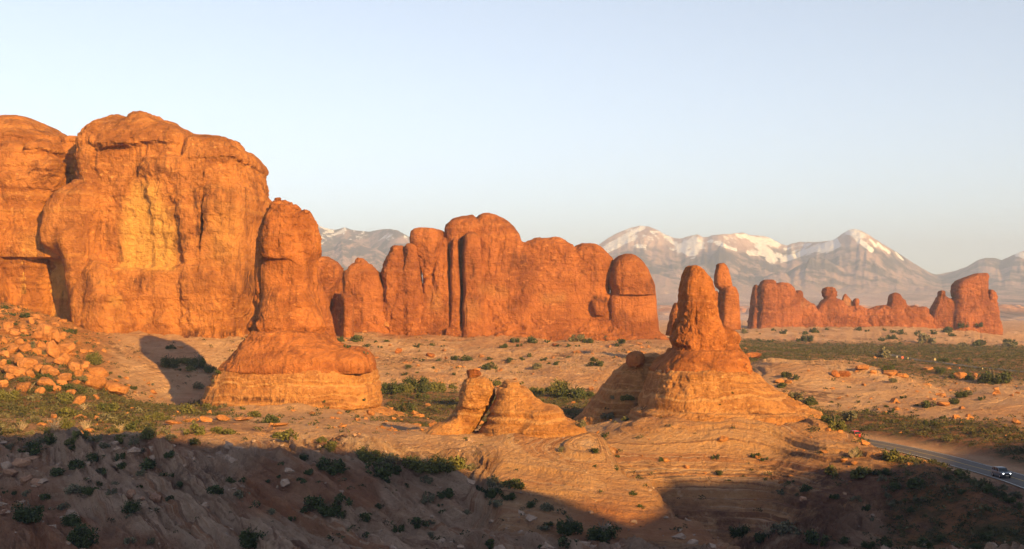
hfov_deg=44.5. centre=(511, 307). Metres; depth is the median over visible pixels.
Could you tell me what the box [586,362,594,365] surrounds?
desert shrub
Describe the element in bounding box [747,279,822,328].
rock wall
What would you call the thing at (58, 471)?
desert shrub
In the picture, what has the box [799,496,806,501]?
boulder
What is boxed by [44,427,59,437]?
desert shrub
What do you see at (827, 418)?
juniper tree
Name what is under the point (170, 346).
desert shrub
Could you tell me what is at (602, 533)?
juniper tree
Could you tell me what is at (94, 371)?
boulder
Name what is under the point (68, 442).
desert shrub
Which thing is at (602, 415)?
sagebrush
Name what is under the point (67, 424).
juniper tree
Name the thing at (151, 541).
sagebrush
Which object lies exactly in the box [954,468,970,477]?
desert shrub
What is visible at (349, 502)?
desert shrub
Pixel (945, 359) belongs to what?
juniper tree
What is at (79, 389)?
desert shrub
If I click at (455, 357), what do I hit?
desert shrub
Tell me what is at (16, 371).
boulder
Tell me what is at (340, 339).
desert shrub
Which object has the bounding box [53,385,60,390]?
boulder
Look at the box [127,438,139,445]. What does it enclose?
sagebrush
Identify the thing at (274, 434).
desert shrub
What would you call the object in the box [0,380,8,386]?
boulder
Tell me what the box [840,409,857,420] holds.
sagebrush
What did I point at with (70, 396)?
desert shrub
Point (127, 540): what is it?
sagebrush
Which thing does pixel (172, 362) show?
bush
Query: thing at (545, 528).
sagebrush
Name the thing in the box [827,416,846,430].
juniper tree
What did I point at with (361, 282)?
rock outcrop
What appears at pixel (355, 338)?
desert shrub
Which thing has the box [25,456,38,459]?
boulder
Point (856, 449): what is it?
sagebrush
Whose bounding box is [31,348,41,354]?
boulder
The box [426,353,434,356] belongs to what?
boulder
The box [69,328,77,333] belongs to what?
desert shrub
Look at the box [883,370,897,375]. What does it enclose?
boulder
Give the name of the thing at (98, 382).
boulder
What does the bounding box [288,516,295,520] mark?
desert shrub
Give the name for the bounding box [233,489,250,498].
sagebrush
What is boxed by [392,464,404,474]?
desert shrub
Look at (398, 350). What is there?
boulder
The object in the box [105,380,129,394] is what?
boulder
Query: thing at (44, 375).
juniper tree
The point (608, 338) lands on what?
boulder
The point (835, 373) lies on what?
boulder
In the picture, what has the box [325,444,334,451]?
desert shrub
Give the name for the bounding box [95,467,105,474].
desert shrub
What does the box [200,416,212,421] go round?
boulder
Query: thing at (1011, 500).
desert shrub
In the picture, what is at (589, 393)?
juniper tree
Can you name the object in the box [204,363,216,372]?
juniper tree
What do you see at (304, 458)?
desert shrub
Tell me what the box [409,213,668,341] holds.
sandstone fin
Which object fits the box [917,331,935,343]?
sagebrush
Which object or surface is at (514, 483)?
desert shrub
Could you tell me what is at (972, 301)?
rock butte
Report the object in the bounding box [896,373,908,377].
boulder
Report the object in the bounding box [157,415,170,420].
desert shrub
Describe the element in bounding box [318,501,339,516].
desert shrub
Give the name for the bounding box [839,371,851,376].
boulder
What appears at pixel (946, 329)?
desert shrub
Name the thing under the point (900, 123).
sky
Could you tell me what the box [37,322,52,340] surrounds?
boulder
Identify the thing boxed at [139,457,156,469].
desert shrub
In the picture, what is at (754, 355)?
boulder
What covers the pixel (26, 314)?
desert shrub
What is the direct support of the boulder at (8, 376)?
on the desert ground
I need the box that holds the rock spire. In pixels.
[625,265,830,424]
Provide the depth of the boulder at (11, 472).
191.22 m
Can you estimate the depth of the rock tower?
311.49 m
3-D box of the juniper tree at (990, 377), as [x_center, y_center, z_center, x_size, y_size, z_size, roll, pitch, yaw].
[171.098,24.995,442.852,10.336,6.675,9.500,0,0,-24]
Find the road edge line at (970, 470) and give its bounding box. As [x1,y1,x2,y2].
[890,449,1022,487]
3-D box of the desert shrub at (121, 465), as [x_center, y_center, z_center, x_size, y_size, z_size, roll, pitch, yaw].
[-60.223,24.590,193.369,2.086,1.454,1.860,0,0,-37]
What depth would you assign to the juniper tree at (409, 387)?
395.59 m
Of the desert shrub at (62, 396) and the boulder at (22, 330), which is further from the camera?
the boulder at (22, 330)
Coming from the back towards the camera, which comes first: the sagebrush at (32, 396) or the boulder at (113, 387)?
the boulder at (113, 387)
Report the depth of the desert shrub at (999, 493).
198.44 m
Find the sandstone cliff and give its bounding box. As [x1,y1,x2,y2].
[0,111,271,338]
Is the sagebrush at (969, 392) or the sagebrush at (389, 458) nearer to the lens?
the sagebrush at (389, 458)
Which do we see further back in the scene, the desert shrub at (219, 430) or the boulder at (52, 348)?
the boulder at (52, 348)
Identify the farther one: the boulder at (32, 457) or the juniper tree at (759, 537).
the juniper tree at (759, 537)
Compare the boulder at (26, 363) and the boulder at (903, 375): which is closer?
the boulder at (26, 363)
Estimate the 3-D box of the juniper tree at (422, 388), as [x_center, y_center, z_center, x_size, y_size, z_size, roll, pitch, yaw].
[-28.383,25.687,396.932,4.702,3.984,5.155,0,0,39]
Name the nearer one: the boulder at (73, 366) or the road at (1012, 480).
the road at (1012, 480)
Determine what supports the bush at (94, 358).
on the desert ground
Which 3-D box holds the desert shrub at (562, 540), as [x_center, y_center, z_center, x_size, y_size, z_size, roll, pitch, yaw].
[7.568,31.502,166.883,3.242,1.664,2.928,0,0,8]
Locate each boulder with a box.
[0,335,7,343]
[0,350,9,357]
[0,359,6,368]
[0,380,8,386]
[0,509,7,514]
[1,322,13,332]
[3,364,26,376]
[3,469,18,475]
[4,373,14,380]
[6,345,19,352]
[9,328,20,336]
[12,458,30,466]
[14,338,24,344]
[14,352,23,364]
[16,382,31,391]
[17,357,37,369]
[19,327,26,332]
[19,343,31,352]
[20,474,32,484]
[25,369,34,377]
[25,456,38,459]
[28,317,33,323]
[30,478,40,485]
[31,331,41,339]
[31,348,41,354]
[32,363,42,371]
[34,387,45,393]
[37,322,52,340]
[37,377,55,387]
[41,365,60,375]
[46,340,60,357]
[51,329,59,343]
[53,353,70,365]
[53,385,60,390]
[56,379,67,384]
[58,373,71,380]
[59,332,66,338]
[59,342,75,353]
[66,389,75,395]
[68,362,80,371]
[73,369,82,377]
[73,396,85,403]
[81,363,88,369]
[84,373,92,379]
[85,375,106,388]
[87,367,108,376]
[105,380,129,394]
[126,489,135,498]
[149,493,160,502]
[164,420,181,423]
[182,418,198,421]
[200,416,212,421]
[215,414,229,420]
[234,417,251,419]
[272,422,288,425]
[395,348,401,353]
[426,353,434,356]
[466,369,481,377]
[603,336,611,340]
[746,352,761,357]
[774,378,784,382]
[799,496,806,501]
[831,370,839,377]
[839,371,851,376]
[855,364,868,369]
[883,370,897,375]
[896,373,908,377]
[937,401,949,405]
[953,372,966,378]
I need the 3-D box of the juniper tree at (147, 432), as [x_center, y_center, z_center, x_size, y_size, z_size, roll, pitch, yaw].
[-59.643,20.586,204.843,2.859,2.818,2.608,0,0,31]
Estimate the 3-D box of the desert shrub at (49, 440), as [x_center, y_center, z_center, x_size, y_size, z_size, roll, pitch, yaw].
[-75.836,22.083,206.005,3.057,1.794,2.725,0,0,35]
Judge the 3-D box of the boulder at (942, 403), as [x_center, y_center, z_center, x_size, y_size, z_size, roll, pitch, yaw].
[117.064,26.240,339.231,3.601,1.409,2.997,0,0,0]
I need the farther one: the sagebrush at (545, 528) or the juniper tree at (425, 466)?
the juniper tree at (425, 466)
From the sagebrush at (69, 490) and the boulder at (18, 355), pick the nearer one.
the sagebrush at (69, 490)
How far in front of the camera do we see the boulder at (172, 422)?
231.02 m
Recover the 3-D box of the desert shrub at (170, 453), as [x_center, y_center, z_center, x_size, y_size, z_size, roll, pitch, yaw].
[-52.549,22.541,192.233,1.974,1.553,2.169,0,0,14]
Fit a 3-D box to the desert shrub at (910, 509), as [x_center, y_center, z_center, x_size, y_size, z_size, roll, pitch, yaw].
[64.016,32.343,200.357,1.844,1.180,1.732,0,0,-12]
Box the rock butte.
[929,273,1002,334]
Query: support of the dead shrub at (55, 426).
on the desert ground
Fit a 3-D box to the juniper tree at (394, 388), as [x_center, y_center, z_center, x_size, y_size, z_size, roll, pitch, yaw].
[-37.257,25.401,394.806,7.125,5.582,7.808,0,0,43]
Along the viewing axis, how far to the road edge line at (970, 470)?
228.70 m
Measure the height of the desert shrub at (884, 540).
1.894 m
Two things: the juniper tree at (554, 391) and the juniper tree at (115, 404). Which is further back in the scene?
the juniper tree at (554, 391)
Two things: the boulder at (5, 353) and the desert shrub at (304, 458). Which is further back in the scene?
the boulder at (5, 353)
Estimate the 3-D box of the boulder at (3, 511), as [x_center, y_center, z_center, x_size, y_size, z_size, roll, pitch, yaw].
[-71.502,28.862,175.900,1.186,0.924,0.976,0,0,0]
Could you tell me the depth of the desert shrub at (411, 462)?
195.09 m
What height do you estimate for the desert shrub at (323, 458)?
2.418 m
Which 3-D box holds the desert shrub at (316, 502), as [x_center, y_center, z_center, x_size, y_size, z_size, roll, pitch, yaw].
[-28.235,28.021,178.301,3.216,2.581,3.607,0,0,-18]
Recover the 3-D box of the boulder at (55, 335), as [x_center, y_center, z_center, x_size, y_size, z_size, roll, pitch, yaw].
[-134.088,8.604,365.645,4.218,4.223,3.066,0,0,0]
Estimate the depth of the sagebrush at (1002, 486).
209.47 m
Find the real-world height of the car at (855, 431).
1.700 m
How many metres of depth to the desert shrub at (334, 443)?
197.01 m
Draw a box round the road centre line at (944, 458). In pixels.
[871,442,1022,480]
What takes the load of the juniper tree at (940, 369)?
on the desert ground
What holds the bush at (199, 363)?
on the desert ground
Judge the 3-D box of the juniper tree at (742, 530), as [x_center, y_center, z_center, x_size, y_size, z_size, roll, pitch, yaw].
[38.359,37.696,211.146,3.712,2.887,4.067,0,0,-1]
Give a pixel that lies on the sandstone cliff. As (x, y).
(142, 221)
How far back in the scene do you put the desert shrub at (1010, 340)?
849.72 m
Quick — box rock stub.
[665,303,677,335]
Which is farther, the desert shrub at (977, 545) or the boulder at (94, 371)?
the boulder at (94, 371)
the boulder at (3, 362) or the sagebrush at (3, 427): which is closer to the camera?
the sagebrush at (3, 427)
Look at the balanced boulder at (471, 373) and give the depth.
220.22 m
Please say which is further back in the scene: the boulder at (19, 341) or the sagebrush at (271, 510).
the boulder at (19, 341)
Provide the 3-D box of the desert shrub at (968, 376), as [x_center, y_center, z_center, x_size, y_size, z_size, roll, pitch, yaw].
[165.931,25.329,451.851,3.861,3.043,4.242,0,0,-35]
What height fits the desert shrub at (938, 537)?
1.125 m
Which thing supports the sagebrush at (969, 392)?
on the desert ground
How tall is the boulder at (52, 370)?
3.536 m
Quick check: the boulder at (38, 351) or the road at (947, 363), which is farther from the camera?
the road at (947, 363)
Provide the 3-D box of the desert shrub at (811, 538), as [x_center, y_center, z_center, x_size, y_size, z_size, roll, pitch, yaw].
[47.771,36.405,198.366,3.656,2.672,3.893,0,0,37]
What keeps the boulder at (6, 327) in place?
on the desert ground
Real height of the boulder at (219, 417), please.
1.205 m
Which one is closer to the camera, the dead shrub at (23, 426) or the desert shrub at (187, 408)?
the dead shrub at (23, 426)
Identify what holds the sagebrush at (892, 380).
on the desert ground
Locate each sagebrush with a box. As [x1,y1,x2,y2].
[0,412,9,417]
[0,424,16,432]
[5,443,15,449]
[20,489,31,496]
[25,393,41,401]
[34,437,43,442]
[56,502,70,509]
[64,483,82,493]
[76,375,87,380]
[83,387,96,393]
[88,435,102,441]
[95,442,110,448]
[97,414,115,422]
[98,413,117,422]
[105,488,117,494]
[123,537,136,544]
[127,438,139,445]
[131,406,143,413]
[135,468,147,475]
[139,421,149,426]
[146,538,154,544]
[157,427,170,434]
[165,433,177,440]
[192,381,204,388]
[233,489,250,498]
[265,508,275,514]
[380,452,401,465]
[420,475,432,483]
[420,493,435,503]
[465,462,478,470]
[487,474,506,487]
[487,498,502,507]
[532,363,541,368]
[537,525,549,530]
[540,502,553,511]
[568,333,584,341]
[575,419,586,427]
[600,412,614,418]
[741,327,747,333]
[770,519,802,535]
[787,391,803,400]
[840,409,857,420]
[848,446,863,456]
[850,495,861,501]
[873,346,890,357]
[876,474,887,481]
[886,499,895,506]
[888,378,897,381]
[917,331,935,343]
[957,342,969,347]
[964,390,972,394]
[997,483,1008,489]
[1002,341,1016,346]
[1008,491,1022,498]
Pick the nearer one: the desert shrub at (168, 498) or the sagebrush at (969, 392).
the desert shrub at (168, 498)
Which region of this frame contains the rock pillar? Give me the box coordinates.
[714,263,740,329]
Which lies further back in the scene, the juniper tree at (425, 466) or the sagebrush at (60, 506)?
the juniper tree at (425, 466)
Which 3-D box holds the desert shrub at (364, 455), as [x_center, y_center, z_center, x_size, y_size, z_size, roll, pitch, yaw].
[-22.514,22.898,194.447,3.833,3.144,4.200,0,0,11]
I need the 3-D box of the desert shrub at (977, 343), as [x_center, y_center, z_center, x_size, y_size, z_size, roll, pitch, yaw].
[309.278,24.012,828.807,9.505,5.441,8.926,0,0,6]
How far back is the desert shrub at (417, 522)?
179.51 m
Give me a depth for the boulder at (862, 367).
395.31 m
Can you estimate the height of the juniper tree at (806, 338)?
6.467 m
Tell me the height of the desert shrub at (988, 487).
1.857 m
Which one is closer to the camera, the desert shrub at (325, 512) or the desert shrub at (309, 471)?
the desert shrub at (325, 512)
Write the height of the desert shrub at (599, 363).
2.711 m
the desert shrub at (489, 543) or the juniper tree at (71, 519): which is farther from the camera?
the juniper tree at (71, 519)
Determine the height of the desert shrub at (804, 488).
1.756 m
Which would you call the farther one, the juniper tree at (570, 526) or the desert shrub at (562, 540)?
the juniper tree at (570, 526)
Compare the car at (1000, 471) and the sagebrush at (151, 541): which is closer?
the sagebrush at (151, 541)
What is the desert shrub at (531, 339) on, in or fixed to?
on the desert ground
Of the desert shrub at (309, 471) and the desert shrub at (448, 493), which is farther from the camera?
the desert shrub at (448, 493)
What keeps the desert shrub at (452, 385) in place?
on the desert ground
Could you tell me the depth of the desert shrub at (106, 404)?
268.34 m
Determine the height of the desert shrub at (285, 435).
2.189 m
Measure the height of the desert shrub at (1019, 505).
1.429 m
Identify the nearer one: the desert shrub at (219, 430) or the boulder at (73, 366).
the desert shrub at (219, 430)
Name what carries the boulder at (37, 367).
on the desert ground
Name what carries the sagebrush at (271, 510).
on the desert ground
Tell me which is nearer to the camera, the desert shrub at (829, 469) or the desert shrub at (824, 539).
the desert shrub at (824, 539)
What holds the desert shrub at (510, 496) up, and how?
on the desert ground
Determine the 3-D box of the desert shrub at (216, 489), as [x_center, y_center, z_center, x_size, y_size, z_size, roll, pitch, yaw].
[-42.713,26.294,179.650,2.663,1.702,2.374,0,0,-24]
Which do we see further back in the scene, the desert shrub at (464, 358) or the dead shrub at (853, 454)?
the desert shrub at (464, 358)
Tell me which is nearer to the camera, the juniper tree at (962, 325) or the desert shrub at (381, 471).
the desert shrub at (381, 471)
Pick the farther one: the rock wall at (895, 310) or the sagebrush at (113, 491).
the rock wall at (895, 310)
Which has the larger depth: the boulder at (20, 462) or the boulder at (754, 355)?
the boulder at (754, 355)
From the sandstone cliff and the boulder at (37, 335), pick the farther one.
the sandstone cliff
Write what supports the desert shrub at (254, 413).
on the desert ground
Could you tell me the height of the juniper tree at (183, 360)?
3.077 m
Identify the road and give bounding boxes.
[858,352,1023,371]
[862,438,1023,488]
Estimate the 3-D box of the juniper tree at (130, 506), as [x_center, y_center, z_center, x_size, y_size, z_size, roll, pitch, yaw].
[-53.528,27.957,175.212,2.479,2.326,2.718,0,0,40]
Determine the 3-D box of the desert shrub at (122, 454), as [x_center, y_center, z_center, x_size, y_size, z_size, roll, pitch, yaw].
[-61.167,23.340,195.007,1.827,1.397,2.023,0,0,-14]
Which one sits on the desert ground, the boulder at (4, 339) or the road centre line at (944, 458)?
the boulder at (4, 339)
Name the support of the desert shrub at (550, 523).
on the desert ground
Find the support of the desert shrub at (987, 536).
on the desert ground
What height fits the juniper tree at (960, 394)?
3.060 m
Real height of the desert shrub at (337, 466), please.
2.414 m
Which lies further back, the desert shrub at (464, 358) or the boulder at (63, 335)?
the desert shrub at (464, 358)
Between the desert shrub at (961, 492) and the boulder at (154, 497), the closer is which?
the boulder at (154, 497)
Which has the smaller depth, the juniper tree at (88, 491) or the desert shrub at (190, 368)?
the juniper tree at (88, 491)
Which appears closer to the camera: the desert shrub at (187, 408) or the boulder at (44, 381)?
the desert shrub at (187, 408)
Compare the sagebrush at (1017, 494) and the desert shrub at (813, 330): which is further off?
the desert shrub at (813, 330)
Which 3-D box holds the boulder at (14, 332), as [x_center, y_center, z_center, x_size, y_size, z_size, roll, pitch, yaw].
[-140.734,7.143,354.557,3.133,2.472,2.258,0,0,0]
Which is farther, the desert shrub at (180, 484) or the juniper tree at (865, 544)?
the juniper tree at (865, 544)
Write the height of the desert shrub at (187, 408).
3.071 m
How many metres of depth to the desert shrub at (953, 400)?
342.35 m
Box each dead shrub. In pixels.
[15,422,26,429]
[47,417,62,430]
[79,420,91,429]
[758,521,775,535]
[848,449,856,457]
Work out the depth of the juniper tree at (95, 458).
196.13 m
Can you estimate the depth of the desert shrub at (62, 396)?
280.84 m
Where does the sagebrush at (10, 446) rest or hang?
on the desert ground
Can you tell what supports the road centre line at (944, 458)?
on the road at (1012, 480)
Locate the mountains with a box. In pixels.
[318,225,1023,320]
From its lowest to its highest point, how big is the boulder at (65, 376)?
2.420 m
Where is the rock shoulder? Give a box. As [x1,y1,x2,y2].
[318,256,353,338]
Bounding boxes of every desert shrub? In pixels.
[17,440,42,454]
[19,312,30,317]
[39,493,51,500]
[41,385,52,391]
[43,436,56,444]
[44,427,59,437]
[50,467,65,476]
[56,391,72,402]
[56,406,76,415]
[61,383,72,389]
[64,437,74,445]
[65,392,74,401]
[67,385,86,393]
[67,458,85,469]
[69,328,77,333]
[71,430,91,440]
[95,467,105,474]
[98,402,114,411]
[108,426,118,432]
[114,434,127,443]
[114,452,124,460]
[116,462,127,468]
[124,420,144,430]
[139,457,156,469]
[143,414,154,420]
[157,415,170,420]
[163,450,174,457]
[164,495,173,501]
[165,344,176,348]
[176,481,182,486]
[181,403,197,413]
[183,422,205,434]
[185,366,195,370]
[189,437,200,444]
[202,403,210,408]
[206,484,223,494]
[209,426,223,433]
[222,427,235,433]
[225,476,235,482]
[247,410,261,416]
[262,413,280,422]
[272,432,281,437]
[277,428,298,440]
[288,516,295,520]
[299,455,308,460]
[300,500,323,512]
[303,468,313,474]
[303,495,324,509]
[311,456,332,469]
[316,436,326,442]
[320,458,347,475]
[321,503,341,515]
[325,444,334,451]
[327,440,337,447]
[332,496,352,505]
[334,493,345,501]
[337,336,344,341]
[337,510,345,518]
[350,335,363,341]
[359,512,371,521]
[365,457,396,479]
[375,503,383,509]
[391,524,404,532]
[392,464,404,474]
[397,401,414,411]
[400,455,420,469]
[410,517,428,528]
[415,392,429,398]
[436,488,454,498]
[449,383,457,388]
[450,355,459,359]
[452,455,466,470]
[460,355,474,360]
[481,362,497,369]
[484,539,495,548]
[493,380,501,385]
[499,343,507,347]
[502,478,524,489]
[502,492,515,500]
[526,335,537,342]
[526,501,535,507]
[543,521,553,526]
[557,536,578,547]
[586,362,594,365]
[590,448,598,452]
[595,360,603,366]
[617,338,625,343]
[624,394,634,400]
[750,452,760,457]
[777,382,787,387]
[779,329,787,333]
[781,371,792,377]
[799,483,813,491]
[800,395,816,406]
[803,528,822,544]
[809,327,819,332]
[820,533,835,545]
[824,463,841,476]
[829,494,839,498]
[838,536,849,543]
[849,466,872,479]
[861,503,871,511]
[872,468,891,475]
[876,536,892,548]
[881,364,894,370]
[881,448,904,461]
[887,334,897,339]
[889,481,901,489]
[906,476,926,488]
[907,505,917,512]
[916,537,933,547]
[920,400,935,408]
[936,535,945,541]
[943,326,952,332]
[948,398,959,403]
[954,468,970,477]
[957,489,965,494]
[965,374,974,380]
[970,479,982,487]
[971,543,980,548]
[972,339,984,345]
[979,532,991,540]
[980,483,995,492]
[992,490,1008,499]
[1002,338,1017,344]
[1004,496,1016,503]
[1013,501,1023,508]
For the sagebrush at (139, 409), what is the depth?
274.36 m
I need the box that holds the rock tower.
[200,200,407,416]
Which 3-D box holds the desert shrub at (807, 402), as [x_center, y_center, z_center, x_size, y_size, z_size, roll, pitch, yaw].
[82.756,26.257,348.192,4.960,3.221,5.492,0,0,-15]
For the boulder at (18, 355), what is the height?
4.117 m
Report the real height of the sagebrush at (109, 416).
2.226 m
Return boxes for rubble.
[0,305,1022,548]
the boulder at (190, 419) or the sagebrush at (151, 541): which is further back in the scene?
the boulder at (190, 419)
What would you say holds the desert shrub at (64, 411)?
on the desert ground
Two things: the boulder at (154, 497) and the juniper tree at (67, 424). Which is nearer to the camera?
the boulder at (154, 497)
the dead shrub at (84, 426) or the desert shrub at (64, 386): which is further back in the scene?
the desert shrub at (64, 386)
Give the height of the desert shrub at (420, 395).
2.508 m
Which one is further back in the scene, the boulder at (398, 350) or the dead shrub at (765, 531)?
the boulder at (398, 350)
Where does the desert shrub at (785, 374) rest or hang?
on the desert ground
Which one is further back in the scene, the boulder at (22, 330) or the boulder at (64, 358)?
the boulder at (22, 330)
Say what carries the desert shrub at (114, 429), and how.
on the desert ground
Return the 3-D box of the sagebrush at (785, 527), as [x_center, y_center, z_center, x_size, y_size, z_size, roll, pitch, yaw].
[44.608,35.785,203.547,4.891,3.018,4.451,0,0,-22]
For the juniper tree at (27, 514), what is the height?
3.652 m
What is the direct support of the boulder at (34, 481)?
on the desert ground
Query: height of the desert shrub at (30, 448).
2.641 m
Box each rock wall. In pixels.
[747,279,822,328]
[816,287,936,328]
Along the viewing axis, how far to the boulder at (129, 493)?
181.98 m
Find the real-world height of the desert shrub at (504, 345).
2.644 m
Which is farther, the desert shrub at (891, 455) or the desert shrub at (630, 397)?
the desert shrub at (630, 397)
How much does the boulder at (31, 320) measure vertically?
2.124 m
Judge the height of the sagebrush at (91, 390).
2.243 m
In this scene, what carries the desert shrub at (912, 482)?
on the desert ground
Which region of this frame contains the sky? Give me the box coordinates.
[0,0,1023,273]
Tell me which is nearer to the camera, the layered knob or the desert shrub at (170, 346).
the layered knob
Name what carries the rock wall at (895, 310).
on the desert ground
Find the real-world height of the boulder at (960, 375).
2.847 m
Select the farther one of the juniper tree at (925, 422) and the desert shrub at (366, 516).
the juniper tree at (925, 422)
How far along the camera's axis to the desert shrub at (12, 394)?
277.63 m
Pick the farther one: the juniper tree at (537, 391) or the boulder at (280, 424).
the juniper tree at (537, 391)
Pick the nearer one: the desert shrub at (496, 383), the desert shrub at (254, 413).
the desert shrub at (254, 413)
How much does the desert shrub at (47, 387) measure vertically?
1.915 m
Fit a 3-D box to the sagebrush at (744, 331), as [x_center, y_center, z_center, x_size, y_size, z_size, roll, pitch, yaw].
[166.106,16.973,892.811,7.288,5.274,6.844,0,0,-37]
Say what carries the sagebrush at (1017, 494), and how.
on the desert ground
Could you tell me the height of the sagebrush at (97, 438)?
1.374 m
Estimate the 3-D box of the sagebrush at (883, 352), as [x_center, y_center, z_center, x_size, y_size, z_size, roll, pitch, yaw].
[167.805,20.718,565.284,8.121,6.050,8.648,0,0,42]
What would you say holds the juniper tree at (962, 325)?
on the desert ground
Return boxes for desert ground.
[0,302,1023,548]
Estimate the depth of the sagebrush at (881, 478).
213.10 m
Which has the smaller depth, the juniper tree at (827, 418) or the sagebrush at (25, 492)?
the sagebrush at (25, 492)
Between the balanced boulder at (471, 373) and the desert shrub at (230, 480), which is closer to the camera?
the desert shrub at (230, 480)
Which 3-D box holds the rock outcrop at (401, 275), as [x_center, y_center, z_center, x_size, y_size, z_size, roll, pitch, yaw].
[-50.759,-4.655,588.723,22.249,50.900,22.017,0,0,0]
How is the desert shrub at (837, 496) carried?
on the desert ground
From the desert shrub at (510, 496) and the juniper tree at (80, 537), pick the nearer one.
the juniper tree at (80, 537)
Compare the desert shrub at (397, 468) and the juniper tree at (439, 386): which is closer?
the desert shrub at (397, 468)
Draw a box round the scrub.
[0,303,1023,548]
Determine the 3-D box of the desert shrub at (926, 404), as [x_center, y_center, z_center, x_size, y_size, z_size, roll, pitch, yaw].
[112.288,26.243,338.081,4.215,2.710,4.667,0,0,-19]
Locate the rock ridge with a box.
[573,351,659,424]
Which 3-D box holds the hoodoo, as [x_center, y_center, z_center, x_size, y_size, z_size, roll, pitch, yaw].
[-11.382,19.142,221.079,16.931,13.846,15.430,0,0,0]
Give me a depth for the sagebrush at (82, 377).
321.74 m
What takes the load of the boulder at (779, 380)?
on the desert ground
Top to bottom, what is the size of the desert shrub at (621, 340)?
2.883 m
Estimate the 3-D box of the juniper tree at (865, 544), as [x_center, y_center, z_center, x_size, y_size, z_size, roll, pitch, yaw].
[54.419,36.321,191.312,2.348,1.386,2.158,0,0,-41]
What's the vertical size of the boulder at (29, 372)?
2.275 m
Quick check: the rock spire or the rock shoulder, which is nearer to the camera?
the rock spire
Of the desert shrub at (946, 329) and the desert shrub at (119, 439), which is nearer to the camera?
the desert shrub at (119, 439)
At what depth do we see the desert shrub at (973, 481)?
201.49 m
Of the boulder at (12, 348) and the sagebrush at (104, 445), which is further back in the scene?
the boulder at (12, 348)
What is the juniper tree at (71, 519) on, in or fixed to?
on the desert ground
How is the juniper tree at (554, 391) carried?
on the desert ground
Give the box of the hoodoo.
[421,376,494,434]
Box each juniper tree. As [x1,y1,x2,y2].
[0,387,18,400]
[10,501,44,523]
[35,371,53,378]
[59,417,74,428]
[60,512,81,526]
[66,522,98,548]
[80,483,100,495]
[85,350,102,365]
[85,450,105,462]
[95,400,119,412]
[120,498,141,512]
[138,426,156,439]
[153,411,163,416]
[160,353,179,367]
[176,356,190,363]
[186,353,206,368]
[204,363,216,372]
[238,523,268,548]
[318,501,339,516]
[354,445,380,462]
[381,379,405,394]
[400,383,414,392]
[401,374,428,387]
[414,455,440,473]
[415,383,431,392]
[425,377,446,392]
[429,451,458,472]
[482,483,503,498]
[510,337,519,342]
[529,386,544,394]
[547,377,569,396]
[556,515,583,535]
[557,382,587,398]
[582,337,593,342]
[585,389,594,396]
[586,520,617,542]
[728,522,750,537]
[754,529,771,543]
[801,333,813,341]
[820,412,840,423]
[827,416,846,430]
[861,540,875,548]
[923,419,937,425]
[935,366,945,372]
[937,355,949,361]
[954,389,967,397]
[958,320,969,327]
[980,368,1012,384]
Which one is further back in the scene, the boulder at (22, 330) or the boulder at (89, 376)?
the boulder at (22, 330)
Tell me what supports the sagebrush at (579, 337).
on the desert ground
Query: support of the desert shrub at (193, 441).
on the desert ground
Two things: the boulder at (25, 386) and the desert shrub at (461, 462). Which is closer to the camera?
the desert shrub at (461, 462)
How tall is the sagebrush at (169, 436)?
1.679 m
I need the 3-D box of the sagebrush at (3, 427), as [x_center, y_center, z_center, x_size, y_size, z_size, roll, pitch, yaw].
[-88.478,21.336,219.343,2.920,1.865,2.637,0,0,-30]
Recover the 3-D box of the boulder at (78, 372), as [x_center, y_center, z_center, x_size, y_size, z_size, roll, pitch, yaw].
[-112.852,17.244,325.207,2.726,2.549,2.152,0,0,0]
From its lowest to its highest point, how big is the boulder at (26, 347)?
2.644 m
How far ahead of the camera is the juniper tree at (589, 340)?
538.55 m
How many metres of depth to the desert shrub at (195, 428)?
212.21 m
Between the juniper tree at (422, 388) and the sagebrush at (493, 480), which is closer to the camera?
the sagebrush at (493, 480)
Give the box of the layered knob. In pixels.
[477,379,618,455]
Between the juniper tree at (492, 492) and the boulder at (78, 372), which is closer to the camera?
the juniper tree at (492, 492)
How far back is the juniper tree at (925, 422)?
300.30 m
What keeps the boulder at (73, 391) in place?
on the desert ground
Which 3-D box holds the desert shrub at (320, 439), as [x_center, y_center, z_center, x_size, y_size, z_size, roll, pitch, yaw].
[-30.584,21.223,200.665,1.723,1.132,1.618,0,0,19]
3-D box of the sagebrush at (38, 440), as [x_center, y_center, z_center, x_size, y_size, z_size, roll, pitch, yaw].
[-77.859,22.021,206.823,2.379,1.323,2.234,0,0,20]
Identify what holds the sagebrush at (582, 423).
on the desert ground
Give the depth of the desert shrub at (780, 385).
371.14 m
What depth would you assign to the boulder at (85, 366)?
334.48 m
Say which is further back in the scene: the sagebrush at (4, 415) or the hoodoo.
the sagebrush at (4, 415)
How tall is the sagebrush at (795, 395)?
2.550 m
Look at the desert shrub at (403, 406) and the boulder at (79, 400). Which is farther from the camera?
the desert shrub at (403, 406)
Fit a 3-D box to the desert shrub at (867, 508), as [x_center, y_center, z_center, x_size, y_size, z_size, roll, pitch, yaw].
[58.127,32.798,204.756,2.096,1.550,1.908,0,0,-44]
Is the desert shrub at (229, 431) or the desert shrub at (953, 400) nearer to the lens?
the desert shrub at (229, 431)
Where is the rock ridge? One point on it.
(629, 375)
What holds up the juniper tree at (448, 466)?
on the desert ground
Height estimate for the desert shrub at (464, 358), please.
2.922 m
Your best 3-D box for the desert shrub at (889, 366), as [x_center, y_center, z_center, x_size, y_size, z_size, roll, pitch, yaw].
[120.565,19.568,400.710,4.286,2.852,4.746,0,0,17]
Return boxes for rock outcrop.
[334,258,389,333]
[380,243,423,335]
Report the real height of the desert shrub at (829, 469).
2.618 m
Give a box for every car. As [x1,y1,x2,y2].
[850,430,860,436]
[991,466,1011,477]

